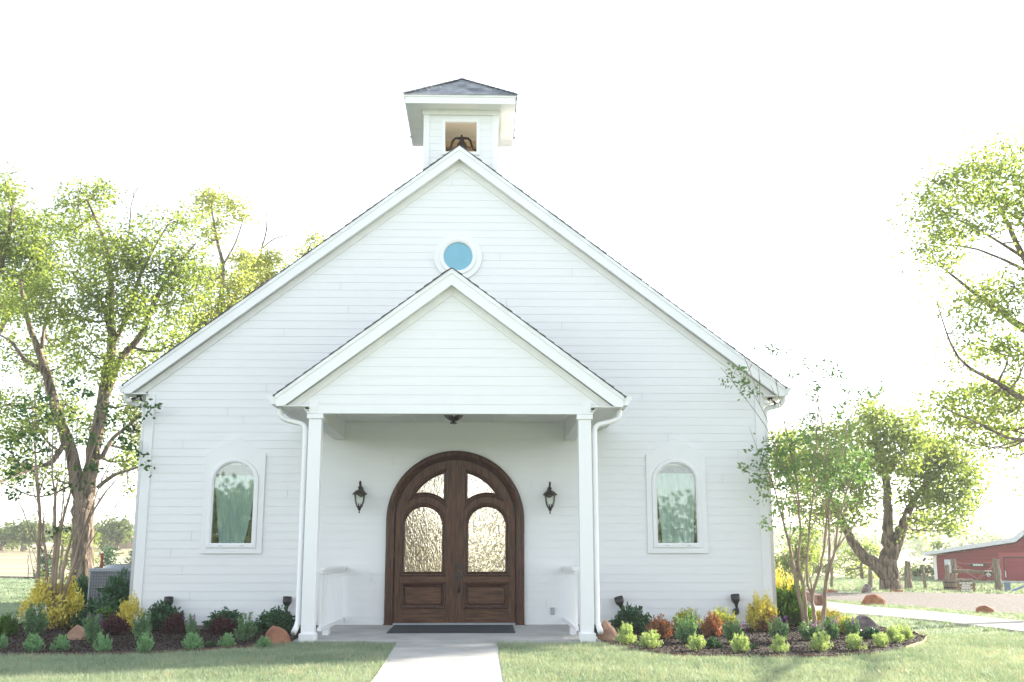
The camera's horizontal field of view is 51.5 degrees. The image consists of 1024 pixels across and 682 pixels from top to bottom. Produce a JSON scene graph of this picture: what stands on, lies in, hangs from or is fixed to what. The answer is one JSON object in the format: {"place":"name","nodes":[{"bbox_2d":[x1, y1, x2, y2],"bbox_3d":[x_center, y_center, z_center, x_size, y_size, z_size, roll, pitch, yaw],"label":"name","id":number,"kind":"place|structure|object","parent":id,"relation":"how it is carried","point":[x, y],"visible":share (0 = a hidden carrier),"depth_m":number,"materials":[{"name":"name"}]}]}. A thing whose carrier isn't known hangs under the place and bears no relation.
{"place":"outdoors","nodes":[
{"label":"outdoors","id":0,"kind":"place"},
{"bbox_2d":[371,643,503,681],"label":"front path","id":1,"kind":"structure","parent":0,"point":[443,662],"depth_m":10.76,"materials":[{"name":"concrete"}]},
{"bbox_2d":[0,542,1023,681],"bbox_3d":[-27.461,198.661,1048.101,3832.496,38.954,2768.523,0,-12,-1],"label":"ground","id":2,"kind":"structure","parent":0,"point":[14,562],"depth_m":96.22,"materials":[{"name":"green plant"}]},
{"bbox_2d":[0,519,21,550],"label":"tree","id":3,"kind":"object","parent":2,"relation":"on","point":[3,542],"visible":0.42,"depth_m":114.35,"materials":[{"name":"green plant"}]},
{"bbox_2d":[0,513,48,551],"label":"tree","id":4,"kind":"object","parent":2,"relation":"on","point":[14,532],"visible":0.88,"depth_m":112.39,"materials":[{"name":"green plant"}]},
{"bbox_2d":[0,161,79,364],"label":"tree","id":5,"kind":"object","parent":2,"relation":"on","point":[12,251],"visible":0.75,"depth_m":33.67,"materials":[{"name":"green plant"}]},
{"bbox_2d":[29,550,52,576],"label":"cedar bush","id":6,"kind":"object","parent":2,"relation":"on","point":[43,567],"visible":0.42,"depth_m":59.85,"materials":[{"name":"green plant"}]},
{"bbox_2d":[48,531,71,579],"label":"bush","id":7,"kind":"object","parent":2,"relation":"on","point":[62,550],"visible":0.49,"depth_m":53.36,"materials":[{"name":"green plant"}]},
{"bbox_2d":[75,572,88,606],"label":"shrub","id":8,"kind":"object","parent":2,"relation":"on","point":[83,584],"visible":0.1,"depth_m":18.27,"materials":[{"name":"green plant"}]},
{"bbox_2d":[94,543,120,567],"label":"cedar bush","id":9,"kind":"object","parent":2,"relation":"on","point":[108,556],"visible":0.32,"depth_m":56.21,"materials":[{"name":"green plant"}]},
{"bbox_2d":[87,564,130,603],"bbox_3d":[-6.485,4.197,17.823,0.940,0.900,0.940,0,-12,-1],"label":"air conditioner","id":10,"kind":"object","parent":2,"relation":"on","point":[98,577],"visible":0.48,"depth_m":17.42,"materials":[{"name":"grey metal"}]},
{"bbox_2d":[94,514,133,549],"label":"tree","id":11,"kind":"object","parent":2,"relation":"on","point":[121,531],"visible":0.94,"depth_m":112.60,"materials":[{"name":"green plant"}]},
{"bbox_2d":[0,163,233,587],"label":"tree","id":12,"kind":"object","parent":2,"relation":"on","point":[110,367],"visible":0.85,"depth_m":30.01,"materials":[{"name":"green plant"}]},
{"bbox_2d":[0,639,295,657],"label":"edging strip","id":13,"kind":"object","parent":2,"relation":"on","point":[199,650],"visible":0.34,"depth_m":11.96,"materials":[{"name":"metal"}]},
{"bbox_2d":[0,621,316,652],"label":"bark mulch","id":14,"kind":"object","parent":2,"relation":"on","point":[212,635],"visible":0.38,"depth_m":13.44,"materials":[{"name":"brown wood"}]},
{"bbox_2d":[0,612,18,635],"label":"shrub","id":15,"kind":"object","parent":14,"relation":"on","point":[8,625],"visible":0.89,"depth_m":14.50,"materials":[{"name":"green plant"}]},
{"bbox_2d":[22,632,44,651],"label":"herb tuft","id":16,"kind":"object","parent":14,"relation":"on","point":[29,645],"visible":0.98,"depth_m":11.95,"materials":[{"name":"green plant"}]},
{"bbox_2d":[21,601,49,634],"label":"flowering perennial","id":17,"kind":"object","parent":14,"relation":"on","point":[33,618],"visible":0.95,"depth_m":14.63,"materials":[{"name":"green plant"}]},
{"bbox_2d":[16,569,85,628],"bbox_3d":[-6.925,3.934,16.109,1.034,0.945,1.071,-2,-12,9],"label":"shrub","id":18,"kind":"object","parent":14,"relation":"on","point":[73,601],"visible":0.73,"depth_m":15.87,"materials":[{"name":"yellow plant"}]},
{"bbox_2d":[49,633,70,650],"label":"herb tuft","id":19,"kind":"object","parent":14,"relation":"on","point":[61,644],"visible":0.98,"depth_m":12.05,"materials":[{"name":"green plant"}]},
{"bbox_2d":[67,625,85,639],"bbox_3d":[-5.664,3.817,13.840,0.261,0.243,0.228,-2,-12,8],"label":"boulder","id":20,"kind":"object","parent":14,"relation":"on","point":[77,631],"visible":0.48,"depth_m":13.76,"materials":[{"name":"orange stone"}]},
{"bbox_2d":[67,605,88,627],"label":"flowering perennial","id":21,"kind":"object","parent":14,"relation":"on","point":[77,621],"visible":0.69,"depth_m":15.95,"materials":[{"name":"green plant"}]},
{"bbox_2d":[0,331,162,628],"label":"crape myrtle","id":22,"kind":"object","parent":14,"relation":"on","point":[57,533],"visible":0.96,"depth_m":16.19,"materials":[{"name":"green plant"}]},
{"bbox_2d":[82,612,103,643],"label":"flowering perennial","id":23,"kind":"object","parent":14,"relation":"on","point":[91,633],"visible":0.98,"depth_m":13.15,"materials":[{"name":"green plant"}]},
{"bbox_2d":[74,593,122,626],"bbox_3d":[-6.200,4.135,16.189,1.143,0.579,1.069,-5,-13,25],"label":"shrub","id":24,"kind":"object","parent":14,"relation":"on","point":[93,607],"visible":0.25,"depth_m":16.00,"materials":[{"name":"green plant"}]},
{"bbox_2d":[92,632,112,651],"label":"herb tuft","id":25,"kind":"object","parent":14,"relation":"on","point":[103,645],"visible":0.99,"depth_m":11.90,"materials":[{"name":"green plant"}]},
{"bbox_2d":[92,606,116,627],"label":"shrub","id":26,"kind":"object","parent":14,"relation":"on","point":[102,612],"visible":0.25,"depth_m":15.55,"materials":[{"name":"green plant"}]},
{"bbox_2d":[90,567,129,604],"bbox_3d":[-6.284,4.119,16.937,0.802,1.028,0.721,-2,-12,8],"label":"shrub","id":27,"kind":"object","parent":14,"relation":"on","point":[118,587],"visible":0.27,"depth_m":16.83,"materials":[{"name":"green plant"}]},
{"bbox_2d":[99,611,132,634],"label":"shrub","id":28,"kind":"object","parent":14,"relation":"on","point":[114,624],"visible":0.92,"depth_m":14.65,"materials":[{"name":"brown plant"}]},
{"bbox_2d":[116,589,143,631],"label":"shrub","id":29,"kind":"object","parent":14,"relation":"on","point":[127,609],"visible":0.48,"depth_m":15.27,"materials":[{"name":"yellow plant"}]},
{"bbox_2d":[131,609,152,640],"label":"flowering perennial","id":30,"kind":"object","parent":14,"relation":"on","point":[140,626],"visible":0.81,"depth_m":13.56,"materials":[{"name":"green plant"}]},
{"bbox_2d":[135,629,154,653],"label":"herb tuft","id":31,"kind":"object","parent":14,"relation":"on","point":[145,644],"visible":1,"depth_m":11.88,"materials":[{"name":"green plant"}]},
{"bbox_2d":[147,599,186,630],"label":"shrub","id":32,"kind":"object","parent":14,"relation":"on","point":[160,611],"visible":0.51,"depth_m":15.48,"materials":[{"name":"green plant"}]},
{"bbox_2d":[159,611,186,633],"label":"shrub","id":33,"kind":"object","parent":14,"relation":"on","point":[177,624],"visible":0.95,"depth_m":14.90,"materials":[{"name":"brown plant"}]},
{"bbox_2d":[185,612,199,636],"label":"flowering perennial","id":34,"kind":"object","parent":14,"relation":"on","point":[191,626],"visible":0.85,"depth_m":13.66,"materials":[{"name":"green plant"}]},
{"bbox_2d":[181,632,203,650],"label":"herb tuft","id":35,"kind":"object","parent":14,"relation":"on","point":[190,642],"visible":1,"depth_m":12.21,"materials":[{"name":"green plant"}]},
{"bbox_2d":[206,614,237,633],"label":"shrub","id":36,"kind":"object","parent":14,"relation":"on","point":[220,626],"visible":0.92,"depth_m":14.80,"materials":[{"name":"brown plant"}]},
{"bbox_2d":[202,606,245,628],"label":"shrub","id":37,"kind":"object","parent":14,"relation":"on","point":[234,615],"visible":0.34,"depth_m":15.49,"materials":[{"name":"green plant"}]},
{"bbox_2d":[217,633,235,646],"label":"herb tuft","id":38,"kind":"object","parent":14,"relation":"on","point":[226,641],"visible":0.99,"depth_m":12.56,"materials":[{"name":"green plant"}]},
{"bbox_2d":[233,612,257,640],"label":"flowering perennial","id":39,"kind":"object","parent":14,"relation":"on","point":[247,629],"visible":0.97,"depth_m":13.55,"materials":[{"name":"green plant"}]},
{"bbox_2d":[251,605,300,632],"bbox_3d":[-3.339,3.969,15.075,0.717,0.450,0.691,0,-12,-2],"label":"shrub","id":40,"kind":"object","parent":14,"relation":"on","point":[278,618],"visible":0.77,"depth_m":14.93,"materials":[{"name":"green plant"}]},
{"bbox_2d":[265,626,290,644],"bbox_3d":[-2.918,3.673,13.203,0.324,0.265,0.253,-6,-13,27],"label":"boulder","id":41,"kind":"object","parent":14,"relation":"on","point":[276,634],"visible":0.56,"depth_m":13.12,"materials":[{"name":"orange stone"}]},
{"bbox_2d":[153,178,270,346],"bbox_3d":[-10.537,1.239,36.976,3.590,14.358,3.472,-10,-15,41],"label":"tree","id":42,"kind":"object","parent":2,"relation":"on","point":[212,313],"visible":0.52,"depth_m":37.98,"materials":[{"name":"green plant"}]},
{"bbox_2d":[225,206,331,297],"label":"tree","id":43,"kind":"object","parent":2,"relation":"on","point":[266,271],"visible":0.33,"depth_m":40.80,"materials":[{"name":"green plant"}]},
{"bbox_2d":[117,78,791,644],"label":"chapel","id":44,"kind":"structure","parent":2,"relation":"on","point":[531,340],"depth_m":16.24,"materials":[{"name":"white paint"}]},
{"bbox_2d":[200,437,265,553],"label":"window","id":45,"kind":"structure","parent":44,"relation":"in","point":[233,495],"depth_m":16.19,"materials":[{"name":"clear glass"}]},
{"bbox_2d":[353,481,366,512],"bbox_3d":[-2.295,2.357,16.038,0.224,0.489,0.301,0,-12,-1],"label":"wall lantern","id":46,"kind":"object","parent":44,"relation":"attached to","point":[360,492],"depth_m":16.00,"materials":[{"name":"brown metal"}]},
{"bbox_2d":[393,460,455,622],"bbox_3d":[-1.323,3.015,16.080,0.916,2.420,0.067,0,-12,-1],"label":"door","id":47,"kind":"structure","parent":44,"relation":"in","point":[424,553],"depth_m":16.06,"materials":[{"name":"brown wood"}]},
{"bbox_2d":[387,625,514,632],"bbox_3d":[-0.843,4.069,15.023,1.740,0.033,1.260,0,-12,-1],"label":"doormat","id":48,"kind":"object","parent":44,"relation":"on","point":[452,629],"visible":1,"depth_m":14.84,"materials":[{"name":"grey rubber"}]},
{"bbox_2d":[434,233,481,277],"bbox_3d":[-0.862,-1.348,16.984,0.770,0.770,0.084,0,-12,-1],"label":"round window","id":49,"kind":"structure","parent":44,"relation":"in","point":[461,252],"depth_m":16.97,"materials":[{"name":"blue glass"}]},
{"bbox_2d":[446,135,475,150],"bbox_3d":[-0.877,-3.339,18.504,0.369,0.550,0.489,17,-20,-55],"label":"bell","id":50,"kind":"object","parent":44,"relation":"on","point":[461,139],"visible":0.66,"depth_m":18.50,"materials":[{"name":"metal"}]},
{"bbox_2d":[456,460,515,622],"bbox_3d":[-0.398,3.013,16.073,0.916,2.420,0.128,0,-12,-1],"label":"door","id":51,"kind":"structure","parent":44,"relation":"in","point":[485,541],"depth_m":16.08,"materials":[{"name":"brown wood"}]},
{"bbox_2d":[543,481,556,513],"bbox_3d":[0.574,2.378,16.108,0.224,0.489,0.301,0,-12,-1],"label":"wall lantern","id":52,"kind":"object","parent":44,"relation":"attached to","point":[549,493],"depth_m":16.07,"materials":[{"name":"brown metal"}]},
{"bbox_2d":[646,437,707,552],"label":"window","id":53,"kind":"structure","parent":44,"relation":"in","point":[676,495],"depth_m":16.35,"materials":[{"name":"clear glass"}]},
{"bbox_2d":[0,631,1023,681],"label":"lawn grass","id":54,"kind":"structure","parent":2,"relation":"on","point":[843,673],"depth_m":10.56,"materials":[{"name":"green plant"}]},
{"bbox_2d":[0,596,1023,647],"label":"lawn grass","id":55,"kind":"structure","parent":2,"relation":"on","point":[16,602],"depth_m":18.79,"materials":[{"name":"green plant"}]},
{"bbox_2d":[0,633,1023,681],"bbox_3d":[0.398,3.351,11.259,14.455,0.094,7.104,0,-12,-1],"label":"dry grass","id":56,"kind":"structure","parent":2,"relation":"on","point":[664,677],"depth_m":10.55,"materials":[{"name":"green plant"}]},
{"bbox_2d":[0,576,1023,597],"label":"lawn grass","id":57,"kind":"structure","parent":2,"relation":"on","point":[857,583],"depth_m":40.55,"materials":[{"name":"green plant"}]},
{"bbox_2d":[603,640,870,658],"bbox_3d":[2.149,3.596,12.302,3.562,0.075,1.399,-8,-14,35],"label":"edging strip","id":58,"kind":"object","parent":2,"relation":"on","point":[703,655],"visible":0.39,"depth_m":11.59,"materials":[{"name":"metal"}]},
{"bbox_2d":[594,614,928,655],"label":"bark mulch","id":59,"kind":"object","parent":2,"relation":"on","point":[767,639],"visible":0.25,"depth_m":12.90,"materials":[{"name":"brown wood"}]},
{"bbox_2d":[597,620,617,641],"bbox_3d":[1.239,3.741,13.636,0.288,0.318,0.204,0,-12,-1],"label":"boulder","id":60,"kind":"object","parent":59,"relation":"on","point":[610,633],"visible":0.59,"depth_m":13.55,"materials":[{"name":"orange stone"}]},
{"bbox_2d":[614,621,636,644],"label":"herb tuft","id":61,"kind":"object","parent":59,"relation":"on","point":[626,634],"visible":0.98,"depth_m":13.00,"materials":[{"name":"green plant"}]},
{"bbox_2d":[608,601,651,632],"bbox_3d":[1.691,3.956,15.071,0.708,0.521,0.648,-8,-14,34],"label":"shrub","id":62,"kind":"object","parent":59,"relation":"on","point":[636,618],"visible":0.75,"depth_m":14.96,"materials":[{"name":"green plant"}]},
{"bbox_2d":[637,629,663,647],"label":"herb tuft","id":63,"kind":"object","parent":59,"relation":"on","point":[647,640],"visible":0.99,"depth_m":12.45,"materials":[{"name":"green plant"}]},
{"bbox_2d":[645,613,675,638],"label":"shrub","id":64,"kind":"object","parent":59,"relation":"on","point":[662,627],"visible":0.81,"depth_m":13.96,"materials":[{"name":"brown plant"}]},
{"bbox_2d":[671,607,700,629],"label":"shrub","id":65,"kind":"object","parent":59,"relation":"on","point":[681,615],"visible":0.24,"depth_m":15.36,"materials":[{"name":"yellow plant"}]},
{"bbox_2d":[675,612,697,643],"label":"flowering perennial","id":66,"kind":"object","parent":59,"relation":"on","point":[685,631],"visible":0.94,"depth_m":13.14,"materials":[{"name":"green plant"}]},
{"bbox_2d":[686,633,706,650],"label":"herb tuft","id":67,"kind":"object","parent":59,"relation":"on","point":[697,643],"visible":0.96,"depth_m":12.11,"materials":[{"name":"green plant"}]},
{"bbox_2d":[700,609,722,636],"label":"shrub","id":68,"kind":"object","parent":59,"relation":"on","point":[711,625],"visible":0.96,"depth_m":14.26,"materials":[{"name":"brown plant"}]},
{"bbox_2d":[696,606,743,634],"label":"shrub","id":69,"kind":"object","parent":59,"relation":"on","point":[723,616],"visible":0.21,"depth_m":14.67,"materials":[{"name":"yellow plant"}]},
{"bbox_2d":[722,619,745,641],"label":"flowering perennial","id":70,"kind":"object","parent":59,"relation":"on","point":[729,631],"visible":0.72,"depth_m":13.17,"materials":[{"name":"green plant"}]},
{"bbox_2d":[729,632,750,652],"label":"herb tuft","id":71,"kind":"object","parent":59,"relation":"on","point":[742,644],"visible":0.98,"depth_m":11.82,"materials":[{"name":"green plant"}]},
{"bbox_2d":[744,589,779,630],"bbox_3d":[3.646,3.955,15.541,0.520,0.639,0.547,-2,-12,9],"label":"shrub","id":72,"kind":"object","parent":59,"relation":"on","point":[757,609],"visible":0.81,"depth_m":15.45,"materials":[{"name":"yellow plant"}]},
{"bbox_2d":[754,605,775,631],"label":"shrub","id":73,"kind":"object","parent":59,"relation":"on","point":[762,625],"visible":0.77,"depth_m":15.34,"materials":[{"name":"brown plant"}]},
{"bbox_2d":[766,615,789,641],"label":"flowering perennial","id":74,"kind":"object","parent":59,"relation":"on","point":[780,630],"visible":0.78,"depth_m":13.29,"materials":[{"name":"green plant"}]},
{"bbox_2d":[768,633,791,652],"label":"herb tuft","id":75,"kind":"object","parent":59,"relation":"on","point":[780,646],"visible":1,"depth_m":11.89,"materials":[{"name":"green plant"}]},
{"bbox_2d":[775,563,799,594],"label":"shrub","id":76,"kind":"object","parent":59,"relation":"on","point":[779,581],"visible":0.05,"depth_m":18.30,"materials":[{"name":"yellow plant"}]},
{"bbox_2d":[776,579,812,625],"bbox_3d":[4.340,4.123,16.642,0.760,0.834,0.655,-9,-15,37],"label":"shrub","id":77,"kind":"object","parent":59,"relation":"on","point":[788,606],"visible":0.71,"depth_m":16.51,"materials":[{"name":"green plant"}]},
{"bbox_2d":[718,334,891,629],"bbox_3d":[4.405,2.054,16.037,2.577,4.526,1.544,0,-12,-1],"label":"crape myrtle","id":78,"kind":"object","parent":59,"relation":"on","point":[856,470],"visible":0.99,"depth_m":15.91,"materials":[{"name":"green plant"}]},
{"bbox_2d":[798,619,822,639],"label":"flowering perennial","id":79,"kind":"object","parent":59,"relation":"on","point":[806,632],"visible":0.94,"depth_m":13.71,"materials":[{"name":"green plant"}]},
{"bbox_2d":[807,630,833,651],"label":"herb tuft","id":80,"kind":"object","parent":59,"relation":"on","point":[818,642],"visible":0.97,"depth_m":12.07,"materials":[{"name":"green plant"}]},
{"bbox_2d":[811,606,845,623],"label":"shrub","id":81,"kind":"object","parent":59,"relation":"on","point":[828,613],"visible":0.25,"depth_m":16.11,"materials":[{"name":"yellow plant"}]},
{"bbox_2d":[822,615,839,638],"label":"flowering perennial","id":82,"kind":"object","parent":59,"relation":"on","point":[831,629],"visible":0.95,"depth_m":13.83,"materials":[{"name":"green plant"}]},
{"bbox_2d":[843,617,859,637],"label":"flowering perennial","id":83,"kind":"object","parent":59,"relation":"on","point":[852,629],"visible":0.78,"depth_m":13.99,"materials":[{"name":"green plant"}]},
{"bbox_2d":[845,632,866,650],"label":"herb tuft","id":84,"kind":"object","parent":59,"relation":"on","point":[855,641],"visible":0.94,"depth_m":12.15,"materials":[{"name":"green plant"}]},
{"bbox_2d":[854,615,878,633],"bbox_3d":[4.942,3.988,14.845,0.356,0.319,0.204,-2,-12,9],"label":"boulder","id":85,"kind":"object","parent":59,"relation":"on","point":[864,621],"visible":0.44,"depth_m":14.77,"materials":[{"name":"grey stone"}]},
{"bbox_2d":[872,632,888,646],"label":"herb tuft","id":86,"kind":"object","parent":59,"relation":"on","point":[880,641],"visible":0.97,"depth_m":12.61,"materials":[{"name":"green plant"}]},
{"bbox_2d":[883,624,906,642],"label":"herb tuft","id":87,"kind":"object","parent":59,"relation":"on","point":[892,633],"visible":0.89,"depth_m":13.27,"materials":[{"name":"green plant"}]},
{"bbox_2d":[897,623,914,639],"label":"herb tuft","id":88,"kind":"object","parent":59,"relation":"on","point":[908,634],"visible":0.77,"depth_m":13.65,"materials":[{"name":"green plant"}]},
{"bbox_2d":[774,523,833,581],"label":"tree","id":89,"kind":"object","parent":2,"relation":"on","point":[786,567],"visible":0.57,"depth_m":45.18,"materials":[{"name":"green plant"}]},
{"bbox_2d":[809,554,849,588],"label":"tree","id":90,"kind":"object","parent":2,"relation":"on","point":[825,567],"visible":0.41,"depth_m":58.88,"materials":[{"name":"green plant"}]},
{"bbox_2d":[826,533,882,589],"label":"tree","id":91,"kind":"object","parent":2,"relation":"on","point":[875,550],"visible":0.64,"depth_m":54.31,"materials":[{"name":"green plant"}]},
{"bbox_2d":[861,594,885,604],"bbox_3d":[8.390,6.035,24.683,0.557,0.314,0.416,-3,-12,13],"label":"boulder","id":92,"kind":"object","parent":2,"relation":"on","point":[872,599],"visible":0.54,"depth_m":24.55,"materials":[{"name":"red stone"}]},
{"bbox_2d":[769,385,1015,589],"bbox_3d":[12.605,5.088,36.773,9.093,7.304,6.743,0,-12,-1],"label":"tree","id":93,"kind":"object","parent":2,"relation":"on","point":[927,463],"visible":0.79,"depth_m":36.15,"materials":[{"name":"green plant"}]},
{"bbox_2d":[840,500,1015,518],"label":"string lights","id":94,"kind":"object","parent":93,"relation":"hanging from","point":[957,516],"visible":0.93,"depth_m":29.92,"materials":[{"name":"white"}]},
{"bbox_2d":[773,519,1023,558],"bbox_3d":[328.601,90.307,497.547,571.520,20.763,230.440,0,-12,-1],"label":"distant woods","id":95,"kind":"object","parent":2,"relation":"on","point":[867,532],"visible":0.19,"depth_m":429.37,"materials":[{"name":"green plant"}]},
{"bbox_2d":[807,601,1023,632],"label":"side walk","id":96,"kind":"structure","parent":2,"relation":"on","point":[1009,625],"depth_m":19.61,"materials":[{"name":"concrete"}]},
{"bbox_2d":[898,559,934,589],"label":"tree","id":97,"kind":"object","parent":2,"relation":"on","point":[915,571],"visible":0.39,"depth_m":61.01,"materials":[{"name":"green plant"}]},
{"bbox_2d":[816,592,1023,614],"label":"gravel drive","id":98,"kind":"structure","parent":2,"relation":"on","point":[1007,603],"depth_m":27.77,"materials":[{"name":"beige gravel"}]},
{"bbox_2d":[928,537,952,582],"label":"tree","id":99,"kind":"object","parent":2,"relation":"on","point":[940,544],"visible":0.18,"depth_m":65.42,"materials":[{"name":"green plant"}]},
{"bbox_2d":[875,125,1023,501],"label":"tree","id":100,"kind":"object","parent":2,"relation":"on","point":[1007,392],"visible":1,"depth_m":21.16,"materials":[{"name":"green plant"}]},
{"bbox_2d":[956,578,975,590],"bbox_3d":[14.884,7.993,34.826,0.608,0.419,0.123,0,-12,-1],"label":"driveway sign","id":101,"kind":"object","parent":2,"relation":"on","point":[966,584],"visible":0.97,"depth_m":34.79,"materials":[{"name":"white wood"}]},
{"bbox_2d":[922,529,1023,589],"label":"barn","id":102,"kind":"structure","parent":2,"relation":"on","point":[1009,553],"depth_m":50.41,"materials":[{"name":"red wood"}]},
{"bbox_2d":[1003,557,1023,588],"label":"door","id":103,"kind":"structure","parent":102,"relation":"in","point":[1013,566],"depth_m":49.81,"materials":[{"name":"wood"}]},
{"bbox_2d":[992,558,1002,590],"bbox_3d":[16.044,7.818,35.063,0.276,1.274,0.284,-9,-15,38],"label":"fence post","id":104,"kind":"object","parent":2,"relation":"on","point":[997,574],"visible":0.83,"depth_m":35.00,"materials":[{"name":"brown wood"}]},
{"bbox_2d":[0,0,1023,544],"label":"sky","id":105,"kind":"structure","parent":0,"point":[737,158],"materials":[{"name":"white"}]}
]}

